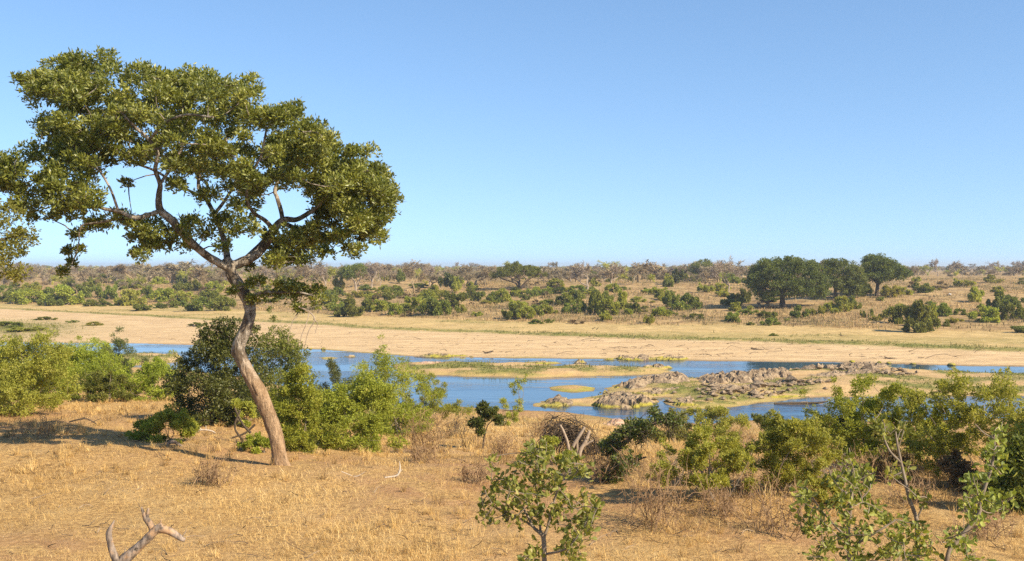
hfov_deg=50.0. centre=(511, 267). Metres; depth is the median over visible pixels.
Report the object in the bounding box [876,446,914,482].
dry shrub
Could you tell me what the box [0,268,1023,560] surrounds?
ground
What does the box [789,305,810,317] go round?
shrub
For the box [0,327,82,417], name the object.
shrub
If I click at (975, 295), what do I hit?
shrub
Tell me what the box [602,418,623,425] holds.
rock outcrop
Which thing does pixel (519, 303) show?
shrub
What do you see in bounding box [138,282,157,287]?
bare tree
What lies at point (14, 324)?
shrub
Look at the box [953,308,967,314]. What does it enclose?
shrub
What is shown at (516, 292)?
shrub
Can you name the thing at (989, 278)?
shrub
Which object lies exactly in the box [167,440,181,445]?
fallen branch
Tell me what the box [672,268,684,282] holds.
savanna tree
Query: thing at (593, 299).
shrub
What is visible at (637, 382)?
rock outcrop
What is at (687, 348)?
flood debris
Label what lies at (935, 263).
bare tree
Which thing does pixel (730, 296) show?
shrub
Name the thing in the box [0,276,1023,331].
dry brush
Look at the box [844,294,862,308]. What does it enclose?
shrub
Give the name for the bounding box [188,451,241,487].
dry shrub
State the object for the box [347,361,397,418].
shrub
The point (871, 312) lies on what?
shrub
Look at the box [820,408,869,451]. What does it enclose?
shrub
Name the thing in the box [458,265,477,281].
bare tree
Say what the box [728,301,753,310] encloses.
shrub
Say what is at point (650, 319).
shrub
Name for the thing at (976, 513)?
sapling
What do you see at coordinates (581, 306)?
shrub
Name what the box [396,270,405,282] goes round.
savanna tree
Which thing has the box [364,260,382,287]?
bare tree
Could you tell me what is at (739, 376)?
rock outcrop
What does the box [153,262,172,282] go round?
bare tree
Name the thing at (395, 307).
shrub
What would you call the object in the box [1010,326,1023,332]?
shrub
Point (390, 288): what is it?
shrub
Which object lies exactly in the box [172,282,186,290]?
shrub
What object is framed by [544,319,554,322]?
shrub
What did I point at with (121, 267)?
bare tree
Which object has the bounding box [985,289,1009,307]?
shrub
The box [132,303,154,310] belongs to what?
shrub
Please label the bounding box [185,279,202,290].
shrub
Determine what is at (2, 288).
shrub
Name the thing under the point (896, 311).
shrub
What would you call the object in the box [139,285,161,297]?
shrub
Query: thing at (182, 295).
shrub
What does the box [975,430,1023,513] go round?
shrub
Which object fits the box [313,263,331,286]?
bare tree
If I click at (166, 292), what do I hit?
shrub
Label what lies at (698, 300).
shrub
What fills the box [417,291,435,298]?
shrub
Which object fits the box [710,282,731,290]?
shrub
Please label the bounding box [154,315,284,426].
shrub
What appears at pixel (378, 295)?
shrub
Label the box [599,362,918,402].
rock rubble
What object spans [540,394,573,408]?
rock outcrop
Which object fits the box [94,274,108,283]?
bare tree
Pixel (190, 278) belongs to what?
bare tree
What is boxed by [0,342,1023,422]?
river water
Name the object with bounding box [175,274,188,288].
savanna tree
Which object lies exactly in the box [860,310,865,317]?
shrub
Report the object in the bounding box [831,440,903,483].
dry shrub
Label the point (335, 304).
shrub
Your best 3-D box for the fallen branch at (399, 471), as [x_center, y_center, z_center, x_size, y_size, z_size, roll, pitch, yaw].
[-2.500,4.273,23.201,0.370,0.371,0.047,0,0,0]
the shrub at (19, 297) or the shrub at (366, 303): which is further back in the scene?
the shrub at (19, 297)
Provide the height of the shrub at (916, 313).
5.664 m
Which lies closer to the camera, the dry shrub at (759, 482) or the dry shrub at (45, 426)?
the dry shrub at (759, 482)
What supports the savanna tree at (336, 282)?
on the ground at (148, 326)
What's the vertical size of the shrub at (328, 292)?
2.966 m
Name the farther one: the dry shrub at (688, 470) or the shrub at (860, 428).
the shrub at (860, 428)
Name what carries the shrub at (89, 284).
on the ground at (148, 326)
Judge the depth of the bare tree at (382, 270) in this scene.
312.31 m
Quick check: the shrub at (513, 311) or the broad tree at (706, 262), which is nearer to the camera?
the shrub at (513, 311)
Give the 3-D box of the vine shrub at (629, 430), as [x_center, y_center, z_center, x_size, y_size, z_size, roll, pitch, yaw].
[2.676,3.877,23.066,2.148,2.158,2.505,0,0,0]
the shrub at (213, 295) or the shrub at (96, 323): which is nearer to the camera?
the shrub at (96, 323)
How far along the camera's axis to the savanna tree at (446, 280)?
275.50 m
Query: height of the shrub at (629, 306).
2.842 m
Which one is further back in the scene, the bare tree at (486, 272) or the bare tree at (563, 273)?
the bare tree at (486, 272)
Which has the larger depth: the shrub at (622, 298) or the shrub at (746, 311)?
the shrub at (622, 298)
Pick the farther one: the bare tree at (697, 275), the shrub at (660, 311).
the bare tree at (697, 275)
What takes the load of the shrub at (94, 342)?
on the ground at (148, 326)
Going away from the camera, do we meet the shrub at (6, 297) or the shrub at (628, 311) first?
the shrub at (628, 311)
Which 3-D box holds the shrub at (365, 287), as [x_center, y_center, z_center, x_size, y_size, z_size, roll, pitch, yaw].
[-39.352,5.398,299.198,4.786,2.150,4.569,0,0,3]
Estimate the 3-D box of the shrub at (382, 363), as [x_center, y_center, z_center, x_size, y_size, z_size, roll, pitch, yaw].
[-6.048,5.676,52.542,5.530,5.183,3.337,0,0,20]
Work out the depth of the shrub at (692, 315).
182.62 m
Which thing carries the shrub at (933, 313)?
on the ground at (148, 326)
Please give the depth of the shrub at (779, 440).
21.21 m
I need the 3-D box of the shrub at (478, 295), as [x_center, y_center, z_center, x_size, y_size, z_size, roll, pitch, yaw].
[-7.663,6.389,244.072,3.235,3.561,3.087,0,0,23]
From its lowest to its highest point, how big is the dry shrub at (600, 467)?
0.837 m
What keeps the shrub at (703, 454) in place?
on the ground at (148, 326)
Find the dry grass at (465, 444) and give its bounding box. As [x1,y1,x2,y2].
[0,391,1023,560]
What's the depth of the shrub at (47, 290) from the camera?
295.08 m
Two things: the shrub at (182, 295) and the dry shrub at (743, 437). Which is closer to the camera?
the dry shrub at (743, 437)
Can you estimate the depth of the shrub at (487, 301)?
230.31 m
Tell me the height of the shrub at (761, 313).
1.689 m
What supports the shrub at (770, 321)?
on the ground at (148, 326)
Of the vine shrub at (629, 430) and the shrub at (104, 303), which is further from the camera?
the shrub at (104, 303)
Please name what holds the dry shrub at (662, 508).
on the ground at (148, 326)
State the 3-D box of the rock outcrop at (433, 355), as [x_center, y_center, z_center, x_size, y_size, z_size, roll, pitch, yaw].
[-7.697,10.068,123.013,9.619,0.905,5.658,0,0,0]
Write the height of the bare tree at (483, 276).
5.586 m
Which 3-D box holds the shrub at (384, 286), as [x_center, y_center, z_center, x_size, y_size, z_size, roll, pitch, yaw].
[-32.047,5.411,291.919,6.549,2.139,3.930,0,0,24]
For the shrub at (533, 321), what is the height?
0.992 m
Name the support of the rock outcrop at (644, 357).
on the ground at (148, 326)
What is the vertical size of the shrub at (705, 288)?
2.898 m
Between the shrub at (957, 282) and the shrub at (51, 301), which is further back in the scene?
the shrub at (957, 282)
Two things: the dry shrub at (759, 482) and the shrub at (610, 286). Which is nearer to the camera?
the dry shrub at (759, 482)
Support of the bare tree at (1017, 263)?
on the ground at (148, 326)
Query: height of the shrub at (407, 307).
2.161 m
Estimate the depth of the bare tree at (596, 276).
323.12 m
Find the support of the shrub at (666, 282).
on the ground at (148, 326)
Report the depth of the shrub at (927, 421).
28.76 m
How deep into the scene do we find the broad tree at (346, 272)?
283.06 m
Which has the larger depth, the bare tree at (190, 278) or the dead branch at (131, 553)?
the bare tree at (190, 278)
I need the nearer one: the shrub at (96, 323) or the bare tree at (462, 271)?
the shrub at (96, 323)
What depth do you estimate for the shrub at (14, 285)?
345.05 m
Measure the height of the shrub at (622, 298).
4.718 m
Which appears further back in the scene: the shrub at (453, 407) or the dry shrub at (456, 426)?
the shrub at (453, 407)
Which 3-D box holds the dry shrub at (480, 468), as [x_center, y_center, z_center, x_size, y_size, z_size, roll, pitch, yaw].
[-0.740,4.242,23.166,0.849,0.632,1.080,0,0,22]
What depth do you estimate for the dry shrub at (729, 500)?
19.55 m
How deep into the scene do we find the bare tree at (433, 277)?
299.44 m
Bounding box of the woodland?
[0,258,1023,287]
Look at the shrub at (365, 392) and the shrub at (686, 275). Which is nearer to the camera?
the shrub at (365, 392)
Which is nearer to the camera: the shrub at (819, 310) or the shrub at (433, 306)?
the shrub at (819, 310)
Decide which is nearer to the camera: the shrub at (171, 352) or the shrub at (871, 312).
the shrub at (171, 352)
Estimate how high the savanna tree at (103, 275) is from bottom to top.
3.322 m
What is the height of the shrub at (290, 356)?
4.729 m
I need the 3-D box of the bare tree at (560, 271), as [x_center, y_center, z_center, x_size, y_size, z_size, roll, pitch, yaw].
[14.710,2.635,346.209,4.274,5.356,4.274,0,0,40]
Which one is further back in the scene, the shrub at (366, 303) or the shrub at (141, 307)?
the shrub at (141, 307)
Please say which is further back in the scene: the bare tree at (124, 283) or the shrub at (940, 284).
the bare tree at (124, 283)
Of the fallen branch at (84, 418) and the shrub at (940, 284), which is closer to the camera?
the fallen branch at (84, 418)
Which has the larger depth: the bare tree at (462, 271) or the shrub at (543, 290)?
the bare tree at (462, 271)
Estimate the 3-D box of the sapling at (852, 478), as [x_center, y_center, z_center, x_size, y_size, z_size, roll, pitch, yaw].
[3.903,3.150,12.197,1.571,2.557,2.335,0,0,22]
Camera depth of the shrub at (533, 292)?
255.84 m
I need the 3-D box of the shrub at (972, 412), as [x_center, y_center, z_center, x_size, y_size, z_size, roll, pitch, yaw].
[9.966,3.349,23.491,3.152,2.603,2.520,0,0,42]
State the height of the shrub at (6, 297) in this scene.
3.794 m
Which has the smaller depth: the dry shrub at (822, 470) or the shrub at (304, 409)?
the dry shrub at (822, 470)
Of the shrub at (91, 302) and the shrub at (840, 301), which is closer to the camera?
the shrub at (840, 301)
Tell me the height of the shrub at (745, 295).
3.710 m
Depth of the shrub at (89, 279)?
352.27 m
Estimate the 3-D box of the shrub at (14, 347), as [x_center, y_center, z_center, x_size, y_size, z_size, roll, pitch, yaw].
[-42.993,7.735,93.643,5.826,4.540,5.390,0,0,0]
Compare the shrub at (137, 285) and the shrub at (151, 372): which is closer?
the shrub at (151, 372)
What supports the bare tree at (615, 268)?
on the ground at (148, 326)
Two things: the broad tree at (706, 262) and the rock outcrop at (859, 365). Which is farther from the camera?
the broad tree at (706, 262)
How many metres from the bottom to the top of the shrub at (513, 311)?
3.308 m
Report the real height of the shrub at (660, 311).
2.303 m
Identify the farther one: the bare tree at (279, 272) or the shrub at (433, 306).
the bare tree at (279, 272)
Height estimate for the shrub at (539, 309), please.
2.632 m
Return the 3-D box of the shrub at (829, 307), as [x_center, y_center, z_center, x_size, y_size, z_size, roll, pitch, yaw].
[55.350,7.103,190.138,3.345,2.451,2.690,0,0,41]
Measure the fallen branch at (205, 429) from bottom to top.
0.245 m
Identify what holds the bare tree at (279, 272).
on the ground at (148, 326)
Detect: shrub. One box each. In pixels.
[0,285,14,292]
[0,291,12,301]
[0,321,23,327]
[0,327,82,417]
[0,371,85,405]
[4,333,24,372]
[4,413,79,439]
[5,326,47,331]
[9,281,19,287]
[11,288,43,304]
[11,325,90,388]
[20,282,42,288]
[33,316,57,319]
[36,293,63,305]
[41,335,129,400]
[42,283,84,304]
[42,287,58,295]
[42,341,98,388]
[56,279,82,287]
[71,284,91,294]
[77,347,124,386]
[78,337,115,371]
[81,370,135,402]
[82,281,94,287]
[82,298,105,305]
[83,285,103,297]
[85,321,103,325]
[86,276,101,283]
[87,278,104,285]
[98,301,114,306]
[100,325,149,374]
[102,284,118,298]
[106,354,180,400]
[113,278,131,288]
[113,288,147,305]
[124,403,200,443]
[128,278,152,287]
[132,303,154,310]
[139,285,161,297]
[148,287,175,301]
[151,276,168,283]
[151,302,168,308]
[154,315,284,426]
[162,350,192,394]
[169,289,196,302]
[169,300,179,307]
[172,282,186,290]
[178,296,215,310]
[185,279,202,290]
[187,322,204,326]
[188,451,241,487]
[199,289,225,305]
[204,280,224,292]
[212,295,236,310]
[230,398,257,427]
[233,306,323,420]
[236,431,269,453]
[268,361,346,453]
[288,274,303,280]
[300,400,344,444]
[314,369,415,453]
[315,358,355,395]
[320,294,337,305]
[324,289,337,295]
[330,300,343,314]
[333,297,364,316]
[334,287,346,295]
[338,334,444,436]
[345,290,363,297]
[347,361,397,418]
[358,284,375,289]
[359,298,378,310]
[364,291,379,299]
[370,299,387,311]
[372,293,387,301]
[380,286,396,292]
[381,284,397,289]
[382,290,395,299]
[387,303,402,315]
[388,286,403,295]
[390,395,432,435]
[395,437,449,463]
[399,370,475,425]
[401,296,421,308]
[402,304,418,313]
[402,405,456,452]
[408,283,428,287]
[415,296,444,315]
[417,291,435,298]
[426,413,471,438]
[428,284,443,293]
[435,292,444,298]
[438,290,469,307]
[440,299,460,314]
[456,456,495,486]
[458,304,466,312]
[463,286,475,297]
[466,281,478,288]
[470,290,485,300]
[471,311,483,315]
[472,425,530,457]
[480,299,499,303]
[485,291,503,301]
[493,397,518,425]
[495,288,511,300]
[501,302,525,319]
[508,297,528,307]
[508,373,528,411]
[511,289,527,295]
[516,305,535,318]
[517,413,557,437]
[518,293,531,299]
[526,288,538,296]
[527,319,544,323]
[532,304,544,315]
[535,435,571,464]
[538,288,552,295]
[539,299,551,304]
[541,291,551,297]
[543,304,557,313]
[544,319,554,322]
[546,278,564,287]
[548,295,567,305]
[551,286,566,293]
[560,289,585,304]
[560,301,576,313]
[567,284,590,291]
[567,320,584,323]
[573,302,586,313]
[582,451,624,484]
[583,289,601,294]
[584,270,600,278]
[587,289,604,313]
[592,281,600,285]
[592,402,688,483]
[594,289,613,299]
[594,298,620,314]
[599,312,611,319]
[604,283,621,292]
[608,445,719,534]
[611,289,627,309]
[624,301,641,312]
[624,308,632,314]
[628,296,646,301]
[636,407,691,442]
[643,314,654,323]
[645,423,758,501]
[648,286,669,293]
[650,307,672,316]
[654,290,664,300]
[658,445,721,486]
[661,289,679,307]
[662,278,674,286]
[663,309,677,315]
[670,404,750,436]
[671,300,685,310]
[677,292,700,309]
[682,313,704,318]
[684,273,701,281]
[693,296,702,307]
[696,283,715,292]
[697,477,755,522]
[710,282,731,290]
[715,288,728,296]
[716,408,847,493]
[718,427,757,458]
[718,476,819,541]
[720,293,743,305]
[721,272,740,283]
[724,311,740,321]
[725,462,797,502]
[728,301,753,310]
[735,288,751,302]
[737,308,759,314]
[751,412,783,438]
[755,311,777,317]
[756,299,774,308]
[759,317,780,325]
[764,297,779,301]
[769,311,777,317]
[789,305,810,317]
[799,373,950,471]
[807,455,861,488]
[809,306,824,315]
[813,479,846,507]
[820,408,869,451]
[821,302,838,312]
[831,295,853,311]
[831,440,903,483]
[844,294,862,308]
[860,283,873,295]
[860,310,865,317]
[867,308,873,317]
[868,315,882,320]
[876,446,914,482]
[878,464,965,509]
[880,284,901,297]
[882,303,906,323]
[897,285,912,294]
[900,365,1023,482]
[901,299,940,332]
[904,412,962,457]
[907,281,916,290]
[911,276,920,281]
[911,282,934,292]
[923,304,940,326]
[927,300,953,316]
[932,280,948,288]
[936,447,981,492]
[942,320,950,326]
[945,317,964,322]
[945,498,1023,543]
[953,277,976,285]
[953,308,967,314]
[966,305,1000,322]
[967,285,984,301]
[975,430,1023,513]
[983,274,1004,282]
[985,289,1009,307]
[990,286,1006,291]
[997,301,1015,319]
[1004,294,1023,304]
[1009,401,1023,436]
[1010,303,1023,318]
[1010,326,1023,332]
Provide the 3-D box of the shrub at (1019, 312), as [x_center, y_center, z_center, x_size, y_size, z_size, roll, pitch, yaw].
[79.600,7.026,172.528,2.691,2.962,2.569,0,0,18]
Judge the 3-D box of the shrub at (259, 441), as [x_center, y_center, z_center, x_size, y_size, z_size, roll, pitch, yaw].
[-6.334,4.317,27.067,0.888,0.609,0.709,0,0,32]
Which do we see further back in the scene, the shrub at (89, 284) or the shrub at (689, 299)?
the shrub at (89, 284)
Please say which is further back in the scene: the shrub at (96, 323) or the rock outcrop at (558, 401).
the shrub at (96, 323)
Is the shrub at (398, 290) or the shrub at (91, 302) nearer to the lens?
the shrub at (91, 302)
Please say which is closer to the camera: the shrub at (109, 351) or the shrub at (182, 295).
the shrub at (109, 351)
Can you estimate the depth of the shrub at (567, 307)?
196.04 m
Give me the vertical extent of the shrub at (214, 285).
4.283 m
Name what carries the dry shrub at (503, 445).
on the ground at (148, 326)
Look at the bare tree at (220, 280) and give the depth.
312.13 m
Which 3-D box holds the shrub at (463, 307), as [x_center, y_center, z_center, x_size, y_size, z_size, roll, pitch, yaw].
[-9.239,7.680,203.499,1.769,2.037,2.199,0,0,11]
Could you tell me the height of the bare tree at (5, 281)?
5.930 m
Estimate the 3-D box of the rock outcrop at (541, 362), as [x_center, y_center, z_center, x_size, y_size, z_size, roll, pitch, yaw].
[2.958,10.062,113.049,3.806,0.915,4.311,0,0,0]
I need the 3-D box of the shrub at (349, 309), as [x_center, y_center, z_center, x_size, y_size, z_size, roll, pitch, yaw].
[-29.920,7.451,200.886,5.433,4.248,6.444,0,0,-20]
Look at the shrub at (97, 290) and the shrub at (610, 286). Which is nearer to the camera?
the shrub at (610, 286)
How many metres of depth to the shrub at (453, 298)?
215.13 m
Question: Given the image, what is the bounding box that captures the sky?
[0,0,1023,267]
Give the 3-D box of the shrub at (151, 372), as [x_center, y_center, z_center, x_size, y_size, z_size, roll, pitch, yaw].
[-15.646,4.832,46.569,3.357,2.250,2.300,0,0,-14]
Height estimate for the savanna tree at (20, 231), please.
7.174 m
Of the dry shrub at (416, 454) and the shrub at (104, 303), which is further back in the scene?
the shrub at (104, 303)
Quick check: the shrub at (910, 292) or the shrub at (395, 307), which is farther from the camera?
the shrub at (910, 292)
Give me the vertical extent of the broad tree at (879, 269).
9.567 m
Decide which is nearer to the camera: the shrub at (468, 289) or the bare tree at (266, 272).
the shrub at (468, 289)
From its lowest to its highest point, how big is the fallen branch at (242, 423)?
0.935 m
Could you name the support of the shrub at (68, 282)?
on the ground at (148, 326)
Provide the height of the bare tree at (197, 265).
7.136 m
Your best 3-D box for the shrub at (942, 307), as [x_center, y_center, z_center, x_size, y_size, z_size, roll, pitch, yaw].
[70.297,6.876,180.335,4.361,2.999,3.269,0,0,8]
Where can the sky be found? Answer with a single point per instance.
(538, 133)
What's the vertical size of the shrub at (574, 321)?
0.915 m
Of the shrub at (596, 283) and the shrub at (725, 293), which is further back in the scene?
the shrub at (596, 283)
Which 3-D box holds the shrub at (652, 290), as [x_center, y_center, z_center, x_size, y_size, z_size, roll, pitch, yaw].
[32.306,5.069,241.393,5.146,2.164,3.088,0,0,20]
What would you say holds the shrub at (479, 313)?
on the ground at (148, 326)
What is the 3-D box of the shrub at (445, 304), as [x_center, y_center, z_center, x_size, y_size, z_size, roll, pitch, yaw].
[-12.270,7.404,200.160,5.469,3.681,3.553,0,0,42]
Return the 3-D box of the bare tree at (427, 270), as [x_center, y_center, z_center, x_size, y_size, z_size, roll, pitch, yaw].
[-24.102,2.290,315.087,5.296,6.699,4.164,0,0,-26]
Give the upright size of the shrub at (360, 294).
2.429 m
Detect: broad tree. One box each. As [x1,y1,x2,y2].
[334,262,367,290]
[688,258,713,273]
[742,255,833,307]
[821,257,870,298]
[860,252,913,296]
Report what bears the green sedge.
on the ground at (148, 326)
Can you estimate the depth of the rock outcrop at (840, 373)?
97.68 m
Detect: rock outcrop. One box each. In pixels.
[416,353,473,357]
[533,360,550,364]
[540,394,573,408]
[573,359,587,363]
[591,392,653,409]
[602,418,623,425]
[604,353,687,360]
[614,372,689,389]
[637,387,678,395]
[643,364,671,368]
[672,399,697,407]
[699,367,792,383]
[700,382,768,390]
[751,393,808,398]
[800,361,889,369]
[806,369,874,376]
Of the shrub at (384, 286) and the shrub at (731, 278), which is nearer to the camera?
the shrub at (384, 286)
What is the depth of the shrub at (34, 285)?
327.71 m
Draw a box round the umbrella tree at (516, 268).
[488,261,547,288]
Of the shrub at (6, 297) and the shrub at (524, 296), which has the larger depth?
the shrub at (6, 297)
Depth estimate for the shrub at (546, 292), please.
250.03 m
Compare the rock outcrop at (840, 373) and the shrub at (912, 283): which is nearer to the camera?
the rock outcrop at (840, 373)
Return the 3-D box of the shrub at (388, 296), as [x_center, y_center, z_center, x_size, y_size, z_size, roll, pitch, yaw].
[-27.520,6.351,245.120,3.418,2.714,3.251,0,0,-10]
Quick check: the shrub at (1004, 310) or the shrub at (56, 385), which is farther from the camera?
the shrub at (1004, 310)
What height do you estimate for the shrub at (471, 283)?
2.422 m
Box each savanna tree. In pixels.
[0,44,404,465]
[0,198,41,284]
[98,273,107,282]
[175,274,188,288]
[332,275,344,288]
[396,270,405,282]
[438,271,461,291]
[451,277,461,291]
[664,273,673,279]
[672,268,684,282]
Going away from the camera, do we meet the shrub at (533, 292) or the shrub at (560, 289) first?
the shrub at (533, 292)
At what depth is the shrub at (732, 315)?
177.16 m
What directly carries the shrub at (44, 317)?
on the ground at (148, 326)
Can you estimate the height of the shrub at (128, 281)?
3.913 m
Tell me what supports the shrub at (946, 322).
on the ground at (148, 326)
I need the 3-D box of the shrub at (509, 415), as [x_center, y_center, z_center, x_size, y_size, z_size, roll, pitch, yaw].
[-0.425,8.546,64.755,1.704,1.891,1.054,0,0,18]
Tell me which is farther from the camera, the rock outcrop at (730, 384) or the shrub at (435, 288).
the shrub at (435, 288)
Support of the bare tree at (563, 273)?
on the ground at (148, 326)
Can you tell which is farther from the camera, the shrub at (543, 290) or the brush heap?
the shrub at (543, 290)
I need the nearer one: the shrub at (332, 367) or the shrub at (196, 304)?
the shrub at (332, 367)
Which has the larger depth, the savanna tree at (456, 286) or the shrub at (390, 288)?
the shrub at (390, 288)
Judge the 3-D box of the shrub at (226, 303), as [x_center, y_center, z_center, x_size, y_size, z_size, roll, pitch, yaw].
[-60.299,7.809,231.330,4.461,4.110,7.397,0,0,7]
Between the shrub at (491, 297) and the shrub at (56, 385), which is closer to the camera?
the shrub at (56, 385)
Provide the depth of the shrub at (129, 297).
260.46 m
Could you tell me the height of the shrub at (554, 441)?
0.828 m
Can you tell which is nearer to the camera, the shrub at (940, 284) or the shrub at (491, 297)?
the shrub at (491, 297)
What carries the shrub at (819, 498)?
on the ground at (148, 326)
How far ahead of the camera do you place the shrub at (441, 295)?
243.96 m
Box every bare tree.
[1,276,9,284]
[22,271,45,283]
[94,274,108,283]
[108,263,133,279]
[117,281,127,291]
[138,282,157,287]
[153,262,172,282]
[187,263,211,276]
[187,276,206,290]
[210,277,223,283]
[260,270,270,279]
[270,266,288,277]
[290,264,308,278]
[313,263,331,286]
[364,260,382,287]
[369,263,387,284]
[402,264,427,290]
[421,266,436,284]
[428,274,442,285]
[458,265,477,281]
[458,269,482,283]
[462,269,475,285]
[474,267,495,284]
[482,270,492,285]
[546,262,567,279]
[555,268,565,273]
[569,260,592,288]
[588,274,599,278]
[608,262,626,282]
[626,262,646,283]
[689,273,704,281]
[708,255,742,291]
[928,258,938,275]
[1010,261,1021,266]
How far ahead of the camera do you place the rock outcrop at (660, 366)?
108.26 m
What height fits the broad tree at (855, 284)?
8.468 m
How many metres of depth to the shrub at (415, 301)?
213.85 m
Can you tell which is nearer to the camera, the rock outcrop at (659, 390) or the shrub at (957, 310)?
the rock outcrop at (659, 390)
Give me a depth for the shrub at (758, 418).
51.44 m
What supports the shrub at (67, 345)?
on the ground at (148, 326)
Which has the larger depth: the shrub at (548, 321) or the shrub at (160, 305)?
the shrub at (160, 305)
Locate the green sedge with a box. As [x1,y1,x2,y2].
[0,307,1023,420]
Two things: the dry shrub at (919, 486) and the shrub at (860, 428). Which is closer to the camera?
the dry shrub at (919, 486)
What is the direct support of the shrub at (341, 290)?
on the ground at (148, 326)
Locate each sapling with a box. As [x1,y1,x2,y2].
[465,399,505,447]
[475,438,604,560]
[788,447,938,560]
[867,408,931,559]
[935,421,1018,560]
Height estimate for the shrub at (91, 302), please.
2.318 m
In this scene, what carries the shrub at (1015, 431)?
on the ground at (148, 326)
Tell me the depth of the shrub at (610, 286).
257.16 m
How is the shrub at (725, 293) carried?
on the ground at (148, 326)
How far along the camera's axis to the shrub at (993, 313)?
166.74 m
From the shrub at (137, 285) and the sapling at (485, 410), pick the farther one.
the shrub at (137, 285)
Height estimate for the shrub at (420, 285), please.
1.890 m
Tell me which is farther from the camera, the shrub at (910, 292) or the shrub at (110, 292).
the shrub at (110, 292)
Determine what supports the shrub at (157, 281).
on the ground at (148, 326)
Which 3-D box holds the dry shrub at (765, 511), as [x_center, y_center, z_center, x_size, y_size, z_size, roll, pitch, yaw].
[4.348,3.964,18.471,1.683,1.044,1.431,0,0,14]
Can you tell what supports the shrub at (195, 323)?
on the ground at (148, 326)
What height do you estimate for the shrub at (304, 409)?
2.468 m
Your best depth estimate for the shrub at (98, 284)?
341.23 m
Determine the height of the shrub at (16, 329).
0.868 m
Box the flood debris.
[170,325,1019,358]
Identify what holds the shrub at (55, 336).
on the ground at (148, 326)
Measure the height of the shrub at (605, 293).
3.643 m
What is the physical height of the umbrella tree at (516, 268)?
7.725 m
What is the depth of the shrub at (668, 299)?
209.58 m
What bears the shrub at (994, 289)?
on the ground at (148, 326)
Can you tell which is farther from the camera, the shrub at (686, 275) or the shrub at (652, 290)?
the shrub at (686, 275)
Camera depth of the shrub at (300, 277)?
342.73 m
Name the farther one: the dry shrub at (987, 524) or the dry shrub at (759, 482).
the dry shrub at (759, 482)
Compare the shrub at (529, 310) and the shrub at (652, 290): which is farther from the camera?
the shrub at (652, 290)
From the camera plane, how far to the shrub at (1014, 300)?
202.26 m
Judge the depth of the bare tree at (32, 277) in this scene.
344.44 m
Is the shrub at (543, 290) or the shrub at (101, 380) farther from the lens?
the shrub at (543, 290)
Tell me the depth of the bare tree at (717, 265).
256.08 m
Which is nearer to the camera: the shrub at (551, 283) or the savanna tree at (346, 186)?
the savanna tree at (346, 186)
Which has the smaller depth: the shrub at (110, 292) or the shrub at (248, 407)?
the shrub at (248, 407)
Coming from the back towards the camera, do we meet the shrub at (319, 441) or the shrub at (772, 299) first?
the shrub at (772, 299)
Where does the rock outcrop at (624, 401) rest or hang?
on the ground at (148, 326)
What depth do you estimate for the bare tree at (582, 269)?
256.92 m
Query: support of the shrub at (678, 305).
on the ground at (148, 326)
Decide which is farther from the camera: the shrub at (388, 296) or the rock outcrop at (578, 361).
the shrub at (388, 296)
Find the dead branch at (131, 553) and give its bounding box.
[106,507,186,560]
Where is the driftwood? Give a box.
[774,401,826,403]
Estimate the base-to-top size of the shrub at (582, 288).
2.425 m
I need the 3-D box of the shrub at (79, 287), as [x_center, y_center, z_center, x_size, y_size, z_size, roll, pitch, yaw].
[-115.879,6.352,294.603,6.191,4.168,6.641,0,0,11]
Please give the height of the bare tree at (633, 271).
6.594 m
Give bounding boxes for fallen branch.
[69,417,100,423]
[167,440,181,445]
[195,426,215,432]
[230,408,254,439]
[385,461,401,477]
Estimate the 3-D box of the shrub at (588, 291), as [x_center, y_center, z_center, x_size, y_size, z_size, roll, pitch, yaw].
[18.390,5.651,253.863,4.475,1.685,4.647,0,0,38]
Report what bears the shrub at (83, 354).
on the ground at (148, 326)
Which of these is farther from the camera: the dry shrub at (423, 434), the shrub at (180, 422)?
the dry shrub at (423, 434)
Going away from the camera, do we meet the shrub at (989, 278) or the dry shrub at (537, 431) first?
the dry shrub at (537, 431)
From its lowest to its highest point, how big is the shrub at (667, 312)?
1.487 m
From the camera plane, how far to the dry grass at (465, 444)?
21.51 m
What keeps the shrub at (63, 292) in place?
on the ground at (148, 326)
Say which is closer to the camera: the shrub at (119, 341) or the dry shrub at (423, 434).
the dry shrub at (423, 434)
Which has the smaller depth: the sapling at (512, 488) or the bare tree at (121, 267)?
the sapling at (512, 488)
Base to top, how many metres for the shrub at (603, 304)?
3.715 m
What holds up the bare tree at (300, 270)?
on the ground at (148, 326)
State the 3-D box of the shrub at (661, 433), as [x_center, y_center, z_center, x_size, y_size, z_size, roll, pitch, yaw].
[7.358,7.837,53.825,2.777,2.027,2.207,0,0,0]
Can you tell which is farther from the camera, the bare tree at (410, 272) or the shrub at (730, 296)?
the bare tree at (410, 272)
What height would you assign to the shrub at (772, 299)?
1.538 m
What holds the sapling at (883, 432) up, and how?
on the ground at (148, 326)
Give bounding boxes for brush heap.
[530,411,608,457]
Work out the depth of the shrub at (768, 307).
204.72 m
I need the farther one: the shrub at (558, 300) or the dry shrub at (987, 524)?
the shrub at (558, 300)
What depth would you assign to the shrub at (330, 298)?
235.45 m
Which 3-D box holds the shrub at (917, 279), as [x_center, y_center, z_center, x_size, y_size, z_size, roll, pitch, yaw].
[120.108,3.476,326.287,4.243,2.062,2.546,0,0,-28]
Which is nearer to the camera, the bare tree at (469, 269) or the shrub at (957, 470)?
the shrub at (957, 470)
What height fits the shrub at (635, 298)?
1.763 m

